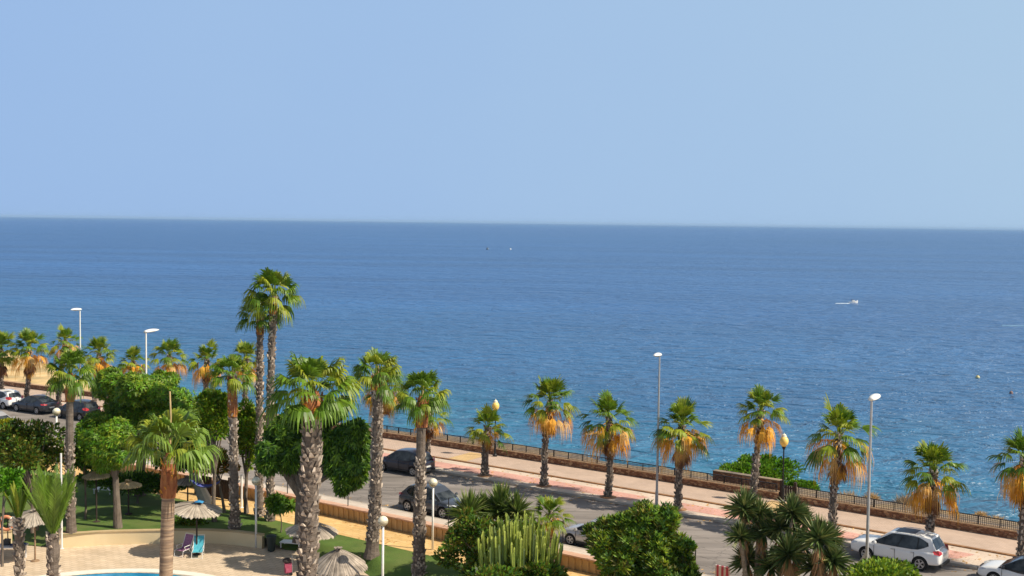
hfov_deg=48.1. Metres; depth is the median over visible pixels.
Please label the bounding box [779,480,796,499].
garden gate
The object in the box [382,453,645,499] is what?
pink paving
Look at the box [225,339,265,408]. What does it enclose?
palm tree
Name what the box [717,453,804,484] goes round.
bush
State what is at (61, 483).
white post
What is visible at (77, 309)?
street lamp
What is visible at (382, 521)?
globe lamp
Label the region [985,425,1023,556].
palm tree
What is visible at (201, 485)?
hammock
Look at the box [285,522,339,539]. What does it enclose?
straw parasol
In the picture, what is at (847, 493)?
dry shrub
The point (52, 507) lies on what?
palm tree
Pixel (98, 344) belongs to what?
palm tree
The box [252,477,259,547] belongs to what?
globe lamp
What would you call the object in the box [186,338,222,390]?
palm tree
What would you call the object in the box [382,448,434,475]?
parked car
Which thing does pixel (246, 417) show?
tree
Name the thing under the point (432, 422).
palm tree
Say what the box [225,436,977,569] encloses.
kerb
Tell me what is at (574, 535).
parked car
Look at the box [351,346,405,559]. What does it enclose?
palm tree
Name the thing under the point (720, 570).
striped towel
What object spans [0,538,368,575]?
pool deck
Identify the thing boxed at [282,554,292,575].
beach trolley
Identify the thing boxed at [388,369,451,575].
palm tree
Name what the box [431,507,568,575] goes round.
bush
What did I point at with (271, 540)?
litter bin
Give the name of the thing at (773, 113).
sky
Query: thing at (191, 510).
straw parasol
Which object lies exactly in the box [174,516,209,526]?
bush
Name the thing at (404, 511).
kerb
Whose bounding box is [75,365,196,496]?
tree
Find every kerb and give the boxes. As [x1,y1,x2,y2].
[149,461,711,575]
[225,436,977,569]
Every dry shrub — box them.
[839,488,855,495]
[861,491,880,500]
[889,492,914,503]
[972,510,991,516]
[990,514,1007,519]
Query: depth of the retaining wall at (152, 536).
63.26 m
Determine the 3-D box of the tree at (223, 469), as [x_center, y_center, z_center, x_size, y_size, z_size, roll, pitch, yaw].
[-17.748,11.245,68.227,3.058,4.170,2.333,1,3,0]
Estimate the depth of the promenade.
72.70 m
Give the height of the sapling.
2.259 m
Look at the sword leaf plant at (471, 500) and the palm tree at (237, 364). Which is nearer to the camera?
the sword leaf plant at (471, 500)
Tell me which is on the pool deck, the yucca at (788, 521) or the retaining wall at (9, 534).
the retaining wall at (9, 534)
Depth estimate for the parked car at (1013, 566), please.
54.40 m
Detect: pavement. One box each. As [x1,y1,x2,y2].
[49,446,704,575]
[62,402,1011,565]
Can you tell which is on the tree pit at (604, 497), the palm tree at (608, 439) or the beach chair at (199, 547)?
the palm tree at (608, 439)
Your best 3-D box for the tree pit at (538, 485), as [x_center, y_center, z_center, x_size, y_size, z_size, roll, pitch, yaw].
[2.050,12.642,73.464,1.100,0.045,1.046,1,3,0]
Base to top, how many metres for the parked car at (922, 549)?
1.738 m
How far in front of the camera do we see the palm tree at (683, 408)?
67.51 m
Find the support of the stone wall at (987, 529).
on the promenade
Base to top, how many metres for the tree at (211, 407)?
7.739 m
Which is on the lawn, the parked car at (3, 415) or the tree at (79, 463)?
the tree at (79, 463)
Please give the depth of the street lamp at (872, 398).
49.59 m
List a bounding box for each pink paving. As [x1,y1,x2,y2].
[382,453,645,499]
[682,503,974,558]
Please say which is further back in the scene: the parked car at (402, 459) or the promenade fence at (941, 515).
the parked car at (402, 459)
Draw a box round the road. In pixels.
[0,406,980,575]
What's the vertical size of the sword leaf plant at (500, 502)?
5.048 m
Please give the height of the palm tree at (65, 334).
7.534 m
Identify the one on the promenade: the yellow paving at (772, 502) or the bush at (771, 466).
the yellow paving at (772, 502)
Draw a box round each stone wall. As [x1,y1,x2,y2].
[3,380,779,499]
[713,469,781,490]
[796,494,1018,539]
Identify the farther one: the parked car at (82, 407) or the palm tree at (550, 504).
the parked car at (82, 407)
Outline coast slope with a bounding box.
[4,352,1018,528]
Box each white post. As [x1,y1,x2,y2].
[60,453,63,548]
[240,474,243,507]
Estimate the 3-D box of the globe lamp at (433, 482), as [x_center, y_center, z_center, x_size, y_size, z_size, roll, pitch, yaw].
[-4.195,11.986,60.779,0.470,3.844,0.470,1,3,0]
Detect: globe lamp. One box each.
[52,408,60,473]
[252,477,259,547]
[378,516,387,575]
[429,478,437,549]
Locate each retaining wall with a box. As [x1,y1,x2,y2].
[0,530,11,542]
[57,528,264,548]
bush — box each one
[0,417,12,514]
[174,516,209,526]
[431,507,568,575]
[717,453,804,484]
[785,479,820,489]
[836,555,922,575]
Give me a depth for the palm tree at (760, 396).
64.90 m
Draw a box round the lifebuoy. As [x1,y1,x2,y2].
[0,515,12,530]
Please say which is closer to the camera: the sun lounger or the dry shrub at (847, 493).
the sun lounger
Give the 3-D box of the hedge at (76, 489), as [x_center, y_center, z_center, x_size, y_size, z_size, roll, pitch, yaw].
[-26.569,11.870,63.543,5.321,3.112,1.685,1,3,0]
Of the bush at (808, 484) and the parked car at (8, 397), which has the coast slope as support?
the bush at (808, 484)
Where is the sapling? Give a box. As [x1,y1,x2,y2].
[264,490,295,531]
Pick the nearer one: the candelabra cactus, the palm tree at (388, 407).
the candelabra cactus
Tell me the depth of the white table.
60.18 m
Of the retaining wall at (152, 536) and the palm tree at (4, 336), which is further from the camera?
the palm tree at (4, 336)
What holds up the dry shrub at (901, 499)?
on the coast slope
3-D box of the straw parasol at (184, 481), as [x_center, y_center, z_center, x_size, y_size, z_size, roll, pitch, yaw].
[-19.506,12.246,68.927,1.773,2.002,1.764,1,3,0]
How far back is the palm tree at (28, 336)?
102.90 m
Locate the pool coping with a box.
[39,568,214,575]
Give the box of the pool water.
[74,573,181,575]
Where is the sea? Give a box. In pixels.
[0,216,1023,521]
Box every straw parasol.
[8,507,43,561]
[81,469,110,522]
[119,479,141,514]
[174,500,221,555]
[177,475,202,500]
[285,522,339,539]
[317,546,367,575]
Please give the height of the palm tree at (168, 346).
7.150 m
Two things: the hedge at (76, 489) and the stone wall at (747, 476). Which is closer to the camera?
the hedge at (76, 489)
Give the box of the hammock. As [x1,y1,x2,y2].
[190,479,219,487]
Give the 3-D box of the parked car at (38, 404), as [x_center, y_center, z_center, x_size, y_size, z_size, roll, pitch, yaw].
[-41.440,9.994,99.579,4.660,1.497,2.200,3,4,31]
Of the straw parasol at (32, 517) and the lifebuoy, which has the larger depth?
the lifebuoy
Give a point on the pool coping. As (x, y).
(186, 573)
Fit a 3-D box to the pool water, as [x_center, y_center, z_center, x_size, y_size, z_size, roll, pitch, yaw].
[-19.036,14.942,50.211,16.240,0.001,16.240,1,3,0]
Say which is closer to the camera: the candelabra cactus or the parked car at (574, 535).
the candelabra cactus
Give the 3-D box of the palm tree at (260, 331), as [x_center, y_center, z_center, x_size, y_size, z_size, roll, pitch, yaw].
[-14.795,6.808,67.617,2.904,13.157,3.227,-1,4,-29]
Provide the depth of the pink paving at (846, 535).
66.51 m
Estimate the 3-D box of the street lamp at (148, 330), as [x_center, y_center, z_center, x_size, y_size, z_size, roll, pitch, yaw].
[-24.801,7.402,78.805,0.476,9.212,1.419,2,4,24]
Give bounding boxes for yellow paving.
[450,452,481,460]
[766,500,785,507]
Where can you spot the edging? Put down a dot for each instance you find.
(951, 544)
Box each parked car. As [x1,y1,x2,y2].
[0,389,23,408]
[0,411,19,425]
[11,394,58,413]
[57,399,100,420]
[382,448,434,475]
[398,481,462,518]
[560,518,596,545]
[850,527,949,570]
[976,555,1023,575]
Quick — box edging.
[23,395,1015,556]
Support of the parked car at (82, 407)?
on the road
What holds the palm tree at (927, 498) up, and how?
on the tree pit
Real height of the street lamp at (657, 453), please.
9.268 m
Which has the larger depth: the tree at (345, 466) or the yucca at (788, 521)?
the tree at (345, 466)
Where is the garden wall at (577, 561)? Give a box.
[62,451,601,574]
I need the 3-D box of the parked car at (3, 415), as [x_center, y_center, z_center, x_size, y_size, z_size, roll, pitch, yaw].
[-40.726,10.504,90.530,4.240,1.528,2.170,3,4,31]
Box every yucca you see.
[720,484,783,575]
[750,491,815,575]
[792,514,857,575]
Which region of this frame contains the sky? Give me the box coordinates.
[0,0,1023,229]
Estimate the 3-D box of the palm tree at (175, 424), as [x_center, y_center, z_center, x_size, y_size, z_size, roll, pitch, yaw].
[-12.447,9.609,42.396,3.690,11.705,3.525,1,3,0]
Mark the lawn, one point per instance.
(145, 511)
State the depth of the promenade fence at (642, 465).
77.97 m
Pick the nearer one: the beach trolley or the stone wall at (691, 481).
the beach trolley
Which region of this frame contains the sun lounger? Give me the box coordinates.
[279,539,298,547]
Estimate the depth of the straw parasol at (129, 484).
66.92 m
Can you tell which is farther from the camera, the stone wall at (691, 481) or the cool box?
the stone wall at (691, 481)
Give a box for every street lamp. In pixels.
[71,308,81,398]
[144,329,158,463]
[653,353,661,504]
[865,394,880,558]
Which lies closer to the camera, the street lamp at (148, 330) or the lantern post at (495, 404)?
the street lamp at (148, 330)
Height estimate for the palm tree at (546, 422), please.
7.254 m
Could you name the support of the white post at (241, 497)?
on the garden path
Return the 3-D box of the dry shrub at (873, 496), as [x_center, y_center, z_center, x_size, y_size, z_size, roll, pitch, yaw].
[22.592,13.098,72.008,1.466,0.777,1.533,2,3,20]
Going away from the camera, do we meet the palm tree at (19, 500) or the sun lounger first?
the palm tree at (19, 500)
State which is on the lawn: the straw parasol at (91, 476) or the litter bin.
the straw parasol at (91, 476)
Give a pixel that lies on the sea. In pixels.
(918, 336)
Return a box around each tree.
[0,330,20,388]
[0,416,75,532]
[0,466,24,566]
[2,481,30,575]
[8,327,53,397]
[20,463,76,575]
[42,349,97,533]
[47,323,82,405]
[74,426,93,518]
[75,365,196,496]
[76,416,137,528]
[84,335,118,402]
[116,345,151,374]
[119,391,226,575]
[148,337,190,381]
[152,435,211,502]
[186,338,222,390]
[189,444,241,512]
[206,353,256,529]
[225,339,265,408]
[235,292,284,516]
[240,267,305,521]
[252,400,371,542]
[254,351,365,575]
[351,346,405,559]
[360,367,408,427]
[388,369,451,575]
[411,396,453,452]
[464,402,513,475]
[520,374,580,485]
[529,495,575,560]
[576,389,639,496]
[579,498,702,575]
[649,395,715,508]
[736,384,792,521]
[803,392,881,528]
[900,439,971,532]
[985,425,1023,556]
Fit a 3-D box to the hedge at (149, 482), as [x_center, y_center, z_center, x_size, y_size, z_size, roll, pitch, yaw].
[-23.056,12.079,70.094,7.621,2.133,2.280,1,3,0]
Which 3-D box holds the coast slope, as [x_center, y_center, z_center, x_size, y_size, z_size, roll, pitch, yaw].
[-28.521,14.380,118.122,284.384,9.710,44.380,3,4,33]
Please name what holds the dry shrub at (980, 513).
on the coast slope
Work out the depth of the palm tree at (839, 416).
61.95 m
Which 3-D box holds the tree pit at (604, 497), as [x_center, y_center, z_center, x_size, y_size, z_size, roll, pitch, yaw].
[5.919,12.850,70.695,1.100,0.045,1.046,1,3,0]
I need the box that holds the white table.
[0,543,28,557]
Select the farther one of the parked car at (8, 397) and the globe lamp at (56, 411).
the parked car at (8, 397)
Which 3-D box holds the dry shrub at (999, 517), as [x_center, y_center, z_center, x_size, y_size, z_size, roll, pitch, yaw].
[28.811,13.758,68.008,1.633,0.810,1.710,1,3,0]
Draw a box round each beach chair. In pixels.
[174,533,193,557]
[191,534,204,558]
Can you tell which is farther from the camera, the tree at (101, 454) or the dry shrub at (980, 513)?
the dry shrub at (980, 513)
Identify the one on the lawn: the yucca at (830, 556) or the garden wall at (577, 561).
the yucca at (830, 556)
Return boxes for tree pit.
[535,484,551,487]
[599,495,615,498]
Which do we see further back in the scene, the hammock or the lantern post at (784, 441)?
the lantern post at (784, 441)
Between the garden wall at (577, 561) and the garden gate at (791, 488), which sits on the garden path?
the garden wall at (577, 561)
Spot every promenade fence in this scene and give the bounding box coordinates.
[341,420,776,490]
[798,487,1017,529]
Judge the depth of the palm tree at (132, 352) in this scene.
95.55 m
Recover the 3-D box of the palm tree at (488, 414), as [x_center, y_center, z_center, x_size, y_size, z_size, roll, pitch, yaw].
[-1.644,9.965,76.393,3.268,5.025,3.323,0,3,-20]
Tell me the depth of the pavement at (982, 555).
70.25 m
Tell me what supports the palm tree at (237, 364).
on the lawn
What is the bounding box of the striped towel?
[715,564,729,575]
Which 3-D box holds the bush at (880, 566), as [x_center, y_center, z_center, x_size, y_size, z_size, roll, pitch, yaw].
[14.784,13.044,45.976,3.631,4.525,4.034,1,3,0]
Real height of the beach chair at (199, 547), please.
1.063 m
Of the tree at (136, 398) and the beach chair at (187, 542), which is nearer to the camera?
the beach chair at (187, 542)
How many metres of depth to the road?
68.84 m
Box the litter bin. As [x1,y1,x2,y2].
[266,534,276,551]
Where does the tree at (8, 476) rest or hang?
on the pool deck
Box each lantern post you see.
[492,399,498,456]
[780,433,788,502]
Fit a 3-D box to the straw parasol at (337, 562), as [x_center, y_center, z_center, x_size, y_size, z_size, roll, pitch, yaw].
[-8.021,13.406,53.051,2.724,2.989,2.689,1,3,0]
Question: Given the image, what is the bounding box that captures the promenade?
[4,386,1017,554]
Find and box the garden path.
[45,462,598,575]
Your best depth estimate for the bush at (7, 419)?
65.92 m
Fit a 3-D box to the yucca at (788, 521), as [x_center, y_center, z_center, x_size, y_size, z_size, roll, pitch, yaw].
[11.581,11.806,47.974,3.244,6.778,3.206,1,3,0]
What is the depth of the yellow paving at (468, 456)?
82.17 m
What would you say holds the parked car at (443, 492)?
on the road
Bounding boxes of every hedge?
[20,475,78,529]
[74,469,192,502]
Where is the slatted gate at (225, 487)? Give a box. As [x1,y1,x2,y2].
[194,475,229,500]
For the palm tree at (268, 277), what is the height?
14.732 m
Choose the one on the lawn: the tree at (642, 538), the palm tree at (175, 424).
the tree at (642, 538)
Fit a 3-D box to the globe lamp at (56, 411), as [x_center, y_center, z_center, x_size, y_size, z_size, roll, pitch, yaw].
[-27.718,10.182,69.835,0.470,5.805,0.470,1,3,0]
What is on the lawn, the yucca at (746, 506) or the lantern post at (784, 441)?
the yucca at (746, 506)
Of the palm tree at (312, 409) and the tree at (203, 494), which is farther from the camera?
the tree at (203, 494)
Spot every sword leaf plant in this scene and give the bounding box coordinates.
[442,487,490,525]
[475,481,538,522]
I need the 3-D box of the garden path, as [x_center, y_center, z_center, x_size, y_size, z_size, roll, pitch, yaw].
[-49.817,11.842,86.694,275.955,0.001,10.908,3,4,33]
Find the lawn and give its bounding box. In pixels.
[0,465,465,575]
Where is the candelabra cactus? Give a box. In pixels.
[475,510,562,575]
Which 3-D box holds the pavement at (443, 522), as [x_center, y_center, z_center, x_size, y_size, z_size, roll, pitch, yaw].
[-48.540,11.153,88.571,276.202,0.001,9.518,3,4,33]
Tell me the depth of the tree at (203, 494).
69.61 m
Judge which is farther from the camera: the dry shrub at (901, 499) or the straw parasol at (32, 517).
the dry shrub at (901, 499)
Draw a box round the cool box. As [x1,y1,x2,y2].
[3,539,10,545]
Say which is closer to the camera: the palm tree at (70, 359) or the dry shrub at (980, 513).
the palm tree at (70, 359)
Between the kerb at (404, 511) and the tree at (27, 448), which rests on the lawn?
the tree at (27, 448)

